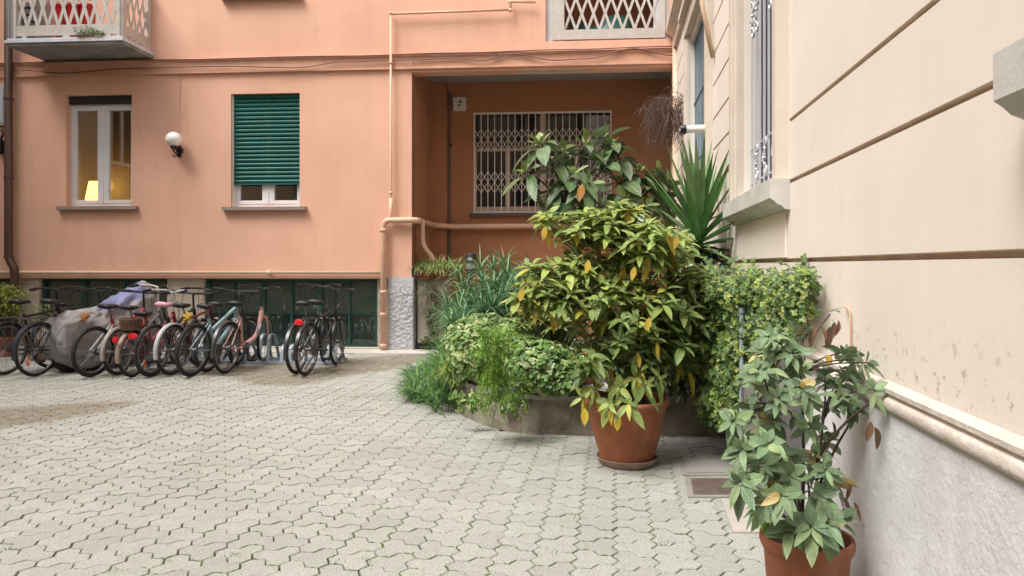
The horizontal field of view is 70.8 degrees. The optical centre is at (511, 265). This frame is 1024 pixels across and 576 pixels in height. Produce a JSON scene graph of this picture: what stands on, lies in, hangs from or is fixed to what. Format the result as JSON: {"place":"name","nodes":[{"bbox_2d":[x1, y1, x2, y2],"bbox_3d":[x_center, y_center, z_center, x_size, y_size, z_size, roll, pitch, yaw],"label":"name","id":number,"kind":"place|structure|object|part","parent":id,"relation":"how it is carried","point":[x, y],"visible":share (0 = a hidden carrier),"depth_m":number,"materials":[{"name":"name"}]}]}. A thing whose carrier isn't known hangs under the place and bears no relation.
{"place":"outdoors","nodes":[
{"label":"outdoors","id":0,"kind":"place"},
{"bbox_2d":[8,0,49,38],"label":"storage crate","id":1,"kind":"object","parent":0,"point":[37,8],"visible":0.31,"depth_m":12.21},
{"bbox_2d":[55,0,67,36],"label":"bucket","id":2,"kind":"object","parent":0,"point":[58,7],"visible":0.32,"depth_m":12.15,"materials":[{"name":"red plastic"}]},
{"bbox_2d":[66,0,80,36],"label":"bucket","id":3,"kind":"object","parent":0,"point":[69,6],"visible":0.32,"depth_m":12.13,"materials":[{"name":"red plastic"}]},
{"bbox_2d":[79,0,95,36],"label":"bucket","id":4,"kind":"object","parent":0,"point":[89,6],"visible":0.26,"depth_m":12.13,"materials":[{"name":"red plastic"}]},
{"bbox_2d":[0,351,786,575],"bbox_3d":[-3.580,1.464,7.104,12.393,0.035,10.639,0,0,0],"label":"pavement","id":5,"kind":"structure","parent":0,"point":[39,533],"depth_m":4.70,"materials":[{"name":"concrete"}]},
{"bbox_2d":[0,336,15,356],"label":"plant pot","id":6,"kind":"object","parent":5,"relation":"on","point":[9,353],"visible":0.47,"depth_m":11.42,"materials":[{"name":"ceramic"}]},
{"bbox_2d":[0,282,32,337],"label":"potted bush","id":7,"kind":"object","parent":6,"relation":"in","point":[5,306],"visible":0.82,"depth_m":11.51,"materials":[{"name":"green plant"}]},
{"bbox_2d":[27,339,44,360],"bbox_3d":[-7.295,1.300,11.066,0.352,0.300,0.352,0,0,0],"label":"plant pot","id":8,"kind":"object","parent":5,"relation":"on","point":[39,355],"visible":0.13,"depth_m":10.97,"materials":[{"name":"ceramic"}]},
{"bbox_2d":[0,285,81,374],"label":"bicycle","id":9,"kind":"object","parent":5,"relation":"on","point":[17,327],"visible":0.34,"depth_m":9.76,"materials":[{"name":"black metal"}]},
{"bbox_2d":[11,284,111,376],"bbox_3d":[-6.014,0.858,9.871,0.644,1.191,1.722,2,0,11],"label":"bicycle","id":10,"kind":"object","parent":5,"relation":"on","point":[23,331],"visible":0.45,"depth_m":9.40,"materials":[{"name":"black metal"}]},
{"bbox_2d":[27,286,119,367],"bbox_3d":[-6.288,0.883,10.646,0.620,1.132,1.710,-1,0,16],"label":"bicycle","id":11,"kind":"object","parent":5,"relation":"on","point":[65,305],"visible":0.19,"depth_m":10.12,"materials":[{"name":"black metal"}]},
{"bbox_2d":[40,280,165,371],"bbox_3d":[-5.809,0.849,10.383,0.661,1.247,1.780,0,0,22],"label":"covered scooter","id":12,"kind":"object","parent":5,"relation":"on","point":[67,327],"visible":0.56,"depth_m":9.85,"materials":[{"name":"fabric"}]},
{"bbox_2d":[71,289,170,376],"bbox_3d":[-5.261,0.893,9.837,0.617,1.121,1.687,4,1,15],"label":"bicycle","id":13,"kind":"object","parent":5,"relation":"on","point":[95,351],"visible":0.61,"depth_m":9.45,"materials":[{"name":"paint"}]},
{"bbox_2d":[100,282,184,374],"bbox_3d":[-5.206,0.843,10.060,0.618,1.211,1.678,1,0,8],"label":"bicycle","id":14,"kind":"object","parent":5,"relation":"on","point":[109,335],"visible":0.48,"depth_m":9.70,"materials":[{"name":"silver metal"}]},
{"bbox_2d":[112,288,192,376],"bbox_3d":[-4.854,0.874,9.852,0.626,1.152,1.715,1,0,8],"label":"bicycle","id":15,"kind":"object","parent":5,"relation":"on","point":[121,341],"visible":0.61,"depth_m":9.45,"materials":[{"name":"black metal"}]},
{"bbox_2d":[128,290,214,376],"bbox_3d":[-4.599,0.900,9.891,0.658,1.101,1.805,3,1,10],"label":"bicycle","id":16,"kind":"object","parent":5,"relation":"on","point":[139,338],"visible":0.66,"depth_m":9.62,"materials":[{"name":"black metal"}]},
{"bbox_2d":[153,285,229,374],"bbox_3d":[-4.413,0.864,10.054,0.626,1.172,1.741,1,0,10],"label":"bicycle","id":17,"kind":"object","parent":5,"relation":"on","point":[164,330],"visible":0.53,"depth_m":9.68,"materials":[{"name":"black metal"}]},
{"bbox_2d":[174,287,259,376],"bbox_3d":[-4.002,0.884,9.899,0.640,1.141,1.736,5,1,13],"label":"bicycle","id":18,"kind":"object","parent":5,"relation":"on","point":[208,335],"visible":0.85,"depth_m":9.65,"materials":[{"name":"silver metal"}]},
{"bbox_2d":[191,289,257,371],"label":"bicycle","id":19,"kind":"object","parent":5,"relation":"on","point":[254,320],"visible":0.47,"depth_m":10.10,"materials":[{"name":"black metal"}]},
{"bbox_2d":[19,346,437,354],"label":"kerb","id":20,"kind":"structure","parent":5,"relation":"on","point":[369,351],"depth_m":12.05,"materials":[{"name":"concrete"}]},
{"bbox_2d":[419,336,432,348],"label":"seedling plant","id":21,"kind":"object","parent":20,"relation":"on","point":[425,341],"visible":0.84,"depth_m":12.29,"materials":[{"name":"green plant"}]},
{"bbox_2d":[416,279,450,348],"bbox_3d":[-1.360,0.844,12.604,0.541,1.212,0.480,0,0,4],"label":"meter cabinet","id":22,"kind":"object","parent":20,"relation":"on","point":[421,324],"visible":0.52,"depth_m":12.38,"materials":[{"name":"beige metal"}]},
{"bbox_2d":[418,268,435,278],"bbox_3d":[-1.470,0.142,12.498,0.313,0.190,0.188,0,0,4],"label":"flower trough","id":23,"kind":"object","parent":22,"relation":"on","point":[422,275],"visible":0.68,"depth_m":12.43,"materials":[{"name":"ceramic"}]},
{"bbox_2d":[408,256,447,275],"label":"spider plant","id":24,"kind":"object","parent":23,"relation":"in","point":[421,264],"visible":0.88,"depth_m":12.37,"materials":[{"name":"green plant"}]},
{"bbox_2d":[408,277,451,342],"bbox_3d":[-1.417,0.762,12.222,0.961,1.143,0.234,0,0,0],"label":"trailing plant","id":25,"kind":"object","parent":22,"relation":"hanging from","point":[431,302],"visible":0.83,"depth_m":12.26,"materials":[{"name":"green plant"}]},
{"bbox_3d":[-1.387,0.784,12.379,0.421,1.012,0.011,0,0,4],"label":"door","id":26,"kind":"part","parent":22,"relation":"part of","materials":[{"name":"grey metal"}]},
{"bbox_2d":[440,268,453,278],"bbox_3d":[-1.123,0.142,12.472,0.266,0.190,0.188,0,0,4],"label":"flower trough","id":27,"kind":"object","parent":22,"relation":"on","point":[446,277],"visible":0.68,"depth_m":12.40,"materials":[{"name":"ceramic"}]},
{"bbox_2d":[424,254,466,277],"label":"spider plant","id":28,"kind":"object","parent":27,"relation":"in","point":[443,266],"visible":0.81,"depth_m":12.36,"materials":[{"name":"green plant"}]},
{"bbox_2d":[210,283,280,373],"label":"bicycle","id":29,"kind":"object","parent":5,"relation":"on","point":[238,334],"visible":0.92,"depth_m":9.99,"materials":[{"name":"metal"}]},
{"bbox_2d":[168,333,347,364],"bbox_3d":[-3.821,1.232,10.846,2.596,0.428,0.480,0,0,4],"label":"bicycle rack","id":30,"kind":"object","parent":5,"relation":"on","point":[278,357],"visible":0.3,"depth_m":10.65,"materials":[{"name":"metal"}]},
{"bbox_2d":[283,282,340,373],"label":"bicycle","id":31,"kind":"object","parent":5,"relation":"on","point":[293,327],"visible":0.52,"depth_m":9.89,"materials":[{"name":"black metal"}]},
{"bbox_2d":[293,285,354,375],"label":"bicycle","id":32,"kind":"object","parent":5,"relation":"on","point":[320,345],"visible":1,"depth_m":9.78,"materials":[{"name":"black metal"}]},
{"bbox_2d":[0,0,671,349],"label":"orange building","id":33,"kind":"structure","parent":5,"relation":"on","point":[279,169],"depth_m":12.60,"materials":[{"name":"paint"}]},
{"bbox_2d":[0,85,3,125],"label":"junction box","id":34,"kind":"object","parent":33,"relation":"attached to","point":[1,105],"visible":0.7,"depth_m":12.77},
{"bbox_2d":[0,130,3,154],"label":"wall lantern","id":35,"kind":"object","parent":33,"relation":"attached to","point":[2,144],"depth_m":12.72,"materials":[{"name":"black paint"}]},
{"bbox_2d":[0,278,9,336],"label":"basement window","id":36,"kind":"structure","parent":33,"relation":"in","point":[6,281],"depth_m":13.08,"materials":[{"name":"green metal"}]},
{"bbox_2d":[3,0,18,335],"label":"brown downpipe","id":37,"kind":"object","parent":33,"relation":"attached to","point":[8,177],"visible":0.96,"depth_m":12.67,"materials":[{"name":"brown metal"}]},
{"bbox_2d":[73,24,105,36],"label":"ledge plant","id":38,"kind":"object","parent":33,"relation":"on","point":[92,35],"visible":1,"depth_m":11.81,"materials":[{"name":"green plant"}]},
{"bbox_2d":[56,95,138,209],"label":"window","id":39,"kind":"structure","parent":33,"relation":"in","point":[101,126],"depth_m":12.92,"materials":[{"name":"white paint"}]},
{"bbox_2d":[42,279,166,345],"bbox_3d":[-7.256,0.852,12.863,2.387,1.237,0.155,0,0,4],"label":"basement window","id":40,"kind":"structure","parent":33,"relation":"in","point":[79,299],"depth_m":12.93,"materials":[{"name":"green metal"}]},
{"bbox_2d":[165,132,182,156],"bbox_3d":[-5.829,-2.093,12.450,0.270,0.423,0.335,0,0,4],"label":"wall lamp","id":41,"kind":"object","parent":33,"relation":"attached to","point":[173,140],"visible":1,"depth_m":12.36,"materials":[{"name":"white glass"}]},
{"bbox_2d":[179,76,179,133],"bbox_3d":[-5.817,-2.759,12.604,0.011,1.111,0.011,0,0,4],"label":"lamp conduit","id":42,"kind":"object","parent":33,"relation":"attached to","point":[179,104],"visible":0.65,"depth_m":12.60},
{"bbox_2d":[0,270,379,274],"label":"horizontal pipe","id":43,"kind":"object","parent":33,"relation":"attached to","point":[90,272],"visible":1,"depth_m":12.51,"materials":[{"name":"orange metal"}]},
{"bbox_2d":[221,94,306,210],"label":"window","id":44,"kind":"structure","parent":33,"relation":"in","point":[265,128],"depth_m":12.59,"materials":[{"name":"white paint"}]},
{"bbox_2d":[206,279,376,347],"bbox_3d":[-3.858,0.852,12.608,3.112,1.237,0.155,0,0,4],"label":"basement window","id":45,"kind":"structure","parent":33,"relation":"in","point":[358,309],"depth_m":12.63,"materials":[{"name":"green metal"}]},
{"bbox_2d":[0,46,672,73],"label":"wall cables","id":46,"kind":"object","parent":33,"relation":"attached to","point":[617,48],"depth_m":12.27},
{"bbox_2d":[448,91,451,261],"bbox_3d":[-1.206,-1.719,13.995,0.085,3.337,0.058,0,0,4],"label":"wall conduit","id":47,"kind":"object","parent":33,"relation":"attached to","point":[449,171],"depth_m":14.00,"materials":[{"name":"brown metal"}]},
{"bbox_2d":[453,97,465,110],"bbox_3d":[-1.014,-3.132,13.969,0.239,0.254,0.082,0,0,4],"label":"sign","id":48,"kind":"object","parent":33,"relation":"attached to","point":[459,103],"visible":1,"depth_m":13.93,"materials":[{"name":"white paint"}]},
{"bbox_2d":[389,0,535,217],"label":"riser pipe","id":49,"kind":"object","parent":33,"relation":"attached to","point":[509,9],"visible":1,"depth_m":12.22,"materials":[{"name":"metal"}]},
{"bbox_2d":[380,217,561,349],"bbox_3d":[-0.833,0.314,13.409,3.628,2.272,1.313,0,0,-30],"label":"gas pipe","id":50,"kind":"object","parent":33,"relation":"attached to","point":[423,223],"visible":0.97,"depth_m":12.23,"materials":[{"name":"metal"}]},
{"bbox_2d":[498,272,559,316],"bbox_3d":[0.310,0.547,13.745,1.251,0.854,0.305,0,0,4],"label":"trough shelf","id":51,"kind":"object","parent":33,"relation":"attached to","point":[524,277],"depth_m":13.62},
{"bbox_2d":[469,111,611,215],"bbox_3d":[0.602,-1.946,14.167,3.285,2.455,0.690,0,0,4],"label":"window","id":52,"kind":"structure","parent":33,"relation":"in","point":[501,139],"depth_m":14.46,"materials":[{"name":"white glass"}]},
{"bbox_2d":[569,15,631,40],"bbox_3d":[1.576,-4.108,12.815,1.320,0.647,0.400,0,0,4],"label":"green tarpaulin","id":53,"kind":"object","parent":33,"relation":"on","point":[615,26],"visible":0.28,"depth_m":12.68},
{"bbox_2d":[386,329,463,417],"bbox_3d":[-0.939,1.196,9.254,1.295,0.548,4.941,0,0,-4],"label":"lilyturf clump","id":54,"kind":"object","parent":5,"relation":"on","point":[420,387],"visible":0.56,"depth_m":7.74,"materials":[{"name":"green plant"}]},
{"bbox_2d":[457,339,725,436],"bbox_3d":[0.929,1.279,8.647,3.174,0.342,5.134,0,0,0],"label":"planter","id":55,"kind":"object","parent":5,"relation":"on","point":[555,415],"visible":0.26,"depth_m":6.16,"materials":[{"name":"concrete"}]},
{"bbox_2d":[425,342,481,391],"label":"sedge tuft","id":56,"kind":"object","parent":55,"relation":"on","point":[442,371],"visible":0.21,"depth_m":6.93,"materials":[{"name":"green plant"}]},
{"bbox_2d":[465,253,475,295],"bbox_3d":[-0.652,0.477,11.438,0.176,1.347,0.182,0,0,0],"label":"garden lantern","id":57,"kind":"object","parent":55,"relation":"on","point":[473,257],"visible":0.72,"depth_m":11.38,"materials":[{"name":"black paint"}]},
{"bbox_2d":[419,243,549,360],"bbox_3d":[-0.265,0.407,8.441,1.765,1.420,2.038,0,0,0],"label":"strap-leaved plant","id":58,"kind":"object","parent":55,"relation":"on","point":[495,294],"visible":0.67,"depth_m":8.37,"materials":[{"name":"green plant"}]},
{"bbox_2d":[462,323,534,433],"bbox_3d":[-0.114,0.900,5.777,0.620,0.878,0.459,0,0,0],"label":"asparagus fern","id":59,"kind":"object","parent":55,"relation":"on","point":[498,387],"visible":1,"depth_m":5.74,"materials":[{"name":"green plant"}]},
{"bbox_2d":[439,312,584,414],"bbox_3d":[-0.040,0.886,6.839,1.407,0.819,1.747,0,0,0],"label":"ivy mound","id":60,"kind":"object","parent":55,"relation":"on","point":[545,375],"visible":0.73,"depth_m":6.27,"materials":[{"name":"green plant"}]},
{"bbox_2d":[506,273,590,354],"bbox_3d":[0.376,0.578,6.612,0.928,1.026,0.555,0,0,0],"label":"young aucuba","id":61,"kind":"object","parent":55,"relation":"on","point":[543,330],"visible":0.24,"depth_m":6.54,"materials":[{"name":"green plant"}]},
{"bbox_2d":[501,124,688,379],"bbox_3d":[0.829,-0.146,6.912,1.924,2.478,0.919,0,0,-17],"label":"loquat tree","id":62,"kind":"object","parent":55,"relation":"on","point":[586,193],"visible":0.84,"depth_m":6.82,"materials":[{"name":"green plant"}]},
{"bbox_2d":[583,377,607,388],"bbox_3d":[0.742,1.089,6.750,0.240,0.030,0.600,0,0,0],"label":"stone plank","id":63,"kind":"object","parent":55,"relation":"on","point":[605,386],"visible":0.14,"depth_m":6.45,"materials":[{"name":"grey stone"}]},
{"bbox_2d":[567,348,597,384],"bbox_3d":[0.644,0.937,6.585,0.310,0.340,0.310,0,0,0],"label":"plant pot","id":64,"kind":"object","parent":63,"relation":"on","point":[587,382],"visible":0.12,"depth_m":6.49,"materials":[{"name":"ceramic"}]},
{"bbox_2d":[637,136,736,373],"bbox_3d":[1.668,-0.060,6.587,1.537,2.303,1.780,0,0,0],"label":"yucca","id":65,"kind":"object","parent":55,"relation":"on","point":[702,189],"visible":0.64,"depth_m":6.42,"materials":[{"name":"green plant"}]},
{"bbox_2d":[596,451,657,469],"bbox_3d":[0.843,1.422,5.290,0.456,0.056,0.456,0,0,0],"label":"pot saucer","id":66,"kind":"object","parent":5,"relation":"on","point":[628,466],"visible":0.49,"depth_m":5.11,"materials":[{"name":"ceramic"}]},
{"bbox_2d":[584,390,669,463],"bbox_3d":[0.843,1.203,5.291,0.617,0.470,0.617,0,0,0],"label":"plant pot","id":67,"kind":"object","parent":66,"relation":"on","point":[631,441],"visible":0.62,"depth_m":5.09,"materials":[{"name":"ceramic"}]},
{"bbox_2d":[498,198,722,430],"bbox_3d":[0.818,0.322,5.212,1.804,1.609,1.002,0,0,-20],"label":"aucuba shrub","id":68,"kind":"object","parent":67,"relation":"in","point":[581,277],"visible":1,"depth_m":5.12,"materials":[{"name":"green plant"}]},
{"bbox_2d":[679,459,738,476],"bbox_3d":[1.424,1.453,5.167,0.498,0.034,0.422,0,0,0],"label":"drain cover","id":69,"kind":"object","parent":5,"relation":"on","point":[702,467],"visible":0.61,"depth_m":5.12,"materials":[{"name":"grey concrete"}]},
{"bbox_2d":[685,477,740,498],"bbox_3d":[1.323,1.451,4.698,0.451,0.038,0.416,0,0,0],"label":"drain cover","id":70,"kind":"object","parent":5,"relation":"on","point":[703,487],"visible":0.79,"depth_m":4.65,"materials":[{"name":"metal"}]},
{"bbox_2d":[721,498,768,533],"bbox_3d":[1.391,1.460,4.179,0.287,0.039,0.618,0,0,10],"label":"concrete patch","id":71,"kind":"object","parent":5,"relation":"on","point":[736,526],"visible":0.23,"depth_m":4.07,"materials":[{"name":"beige concrete"}]},
{"bbox_2d":[738,307,801,515],"bbox_3d":[1.543,0.863,4.370,0.052,1.175,0.978,0,0,0],"label":"metal screen","id":72,"kind":"object","parent":5,"relation":"on","point":[796,443],"visible":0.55,"depth_m":4.39,"materials":[{"name":"metal"}]},
{"bbox_2d":[675,248,823,432],"bbox_3d":[1.517,0.569,4.887,0.464,1.423,3.053,0,0,0],"label":"hanging ivy","id":73,"kind":"object","parent":72,"relation":"hanging from","point":[784,297],"visible":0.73,"depth_m":4.91,"materials":[{"name":"green plant"}]},
{"bbox_2d":[759,519,855,575],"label":"plant pot","id":74,"kind":"object","parent":5,"relation":"on","point":[795,563],"visible":0.57,"depth_m":2.79,"materials":[{"name":"ceramic"}]},
{"bbox_2d":[718,308,888,567],"bbox_3d":[1.142,0.667,2.799,0.576,0.972,0.770,0,0,29],"label":"potted shrub","id":75,"kind":"object","parent":74,"relation":"in","point":[778,495],"visible":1,"depth_m":2.68,"materials":[{"name":"green plant"}]},
{"bbox_2d":[666,0,1023,575],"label":"cream building","id":76,"kind":"structure","parent":5,"relation":"on","point":[875,161],"depth_m":2.60,"materials":[{"name":"paint"}]},
{"bbox_2d":[632,82,682,154],"bbox_3d":[2.286,-2.145,10.573,1.083,1.111,0.900,0,0,37],"label":"dried creeper","id":77,"kind":"object","parent":76,"relation":"attached to","point":[666,120],"visible":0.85,"depth_m":10.49,"materials":[{"name":"brown plant"}]},
{"bbox_2d":[672,37,676,280],"bbox_3d":[2.714,-5.400,11.897,0.124,13.300,0.124,0,0,4],"label":"corner downpipe","id":78,"kind":"object","parent":76,"relation":"attached to","point":[674,80],"visible":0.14,"depth_m":11.85,"materials":[{"name":"beige metal"}]},
{"bbox_2d":[679,125,704,134],"bbox_3d":[1.950,-1.449,7.653,0.330,0.102,0.094,0,0,8],"label":"vent pipe","id":79,"kind":"object","parent":76,"relation":"attached to","point":[684,129],"visible":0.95,"depth_m":7.62,"materials":[{"name":"white plastic"}]},
{"bbox_2d":[678,0,712,200],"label":"window","id":80,"kind":"structure","parent":76,"relation":"in","point":[689,9],"depth_m":9.07,"materials":[{"name":"paint"}]},
{"bbox_2d":[699,0,714,57],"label":"thin downpipe","id":81,"kind":"object","parent":76,"relation":"attached to","point":[707,30],"visible":1,"depth_m":7.36,"materials":[{"name":"beige metal"}]},
{"bbox_2d":[723,0,789,225],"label":"window","id":82,"kind":"structure","parent":76,"relation":"in","point":[771,196],"depth_m":5.35,"materials":[{"name":"stone"}]},
{"bbox_2d":[843,305,851,345],"bbox_3d":[1.475,0.281,3.166,0.011,0.207,0.085,0,0,5],"label":"pipe","id":83,"kind":"object","parent":76,"relation":"attached to","point":[850,319],"visible":0.92,"depth_m":3.13,"materials":[{"name":"metal"}]},
{"bbox_2d":[993,37,1023,119],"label":"window","id":84,"kind":"structure","parent":76,"relation":"in","point":[1008,63],"depth_m":1.69,"materials":[{"name":"stone"}]},
{"bbox_2d":[689,247,730,280],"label":"arching leaf plant","id":85,"kind":"object","parent":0,"point":[715,258],"visible":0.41,"depth_m":6.46,"materials":[{"name":"green plant"}]},
{"bbox_3d":[-7.233,1.300,11.250,0.352,0.300,0.352,0,0,0],"label":"plant pot","id":86,"kind":"object","parent":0,"visible":0},
{"bbox_2d":[25,304,62,331],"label":"potted bush","id":87,"kind":"object","parent":86,"relation":"on","point":[49,308],"visible":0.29,"depth_m":11.21,"materials":[{"name":"green plant"}]},
{"bbox_3d":[-7.850,-0.654,13.722,1.100,0.640,0.500,0,0,4],"label":"side table","id":88,"kind":"object","parent":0,"visible":0},
{"bbox_2d":[85,181,97,199],"bbox_3d":[-7.900,-1.284,13.725,0.410,0.620,0.410,0,0,4],"label":"table lamp","id":89,"kind":"object","parent":88,"relation":"on","point":[92,191],"visible":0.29,"depth_m":13.56,"materials":[{"name":"yellow"}]}
]}

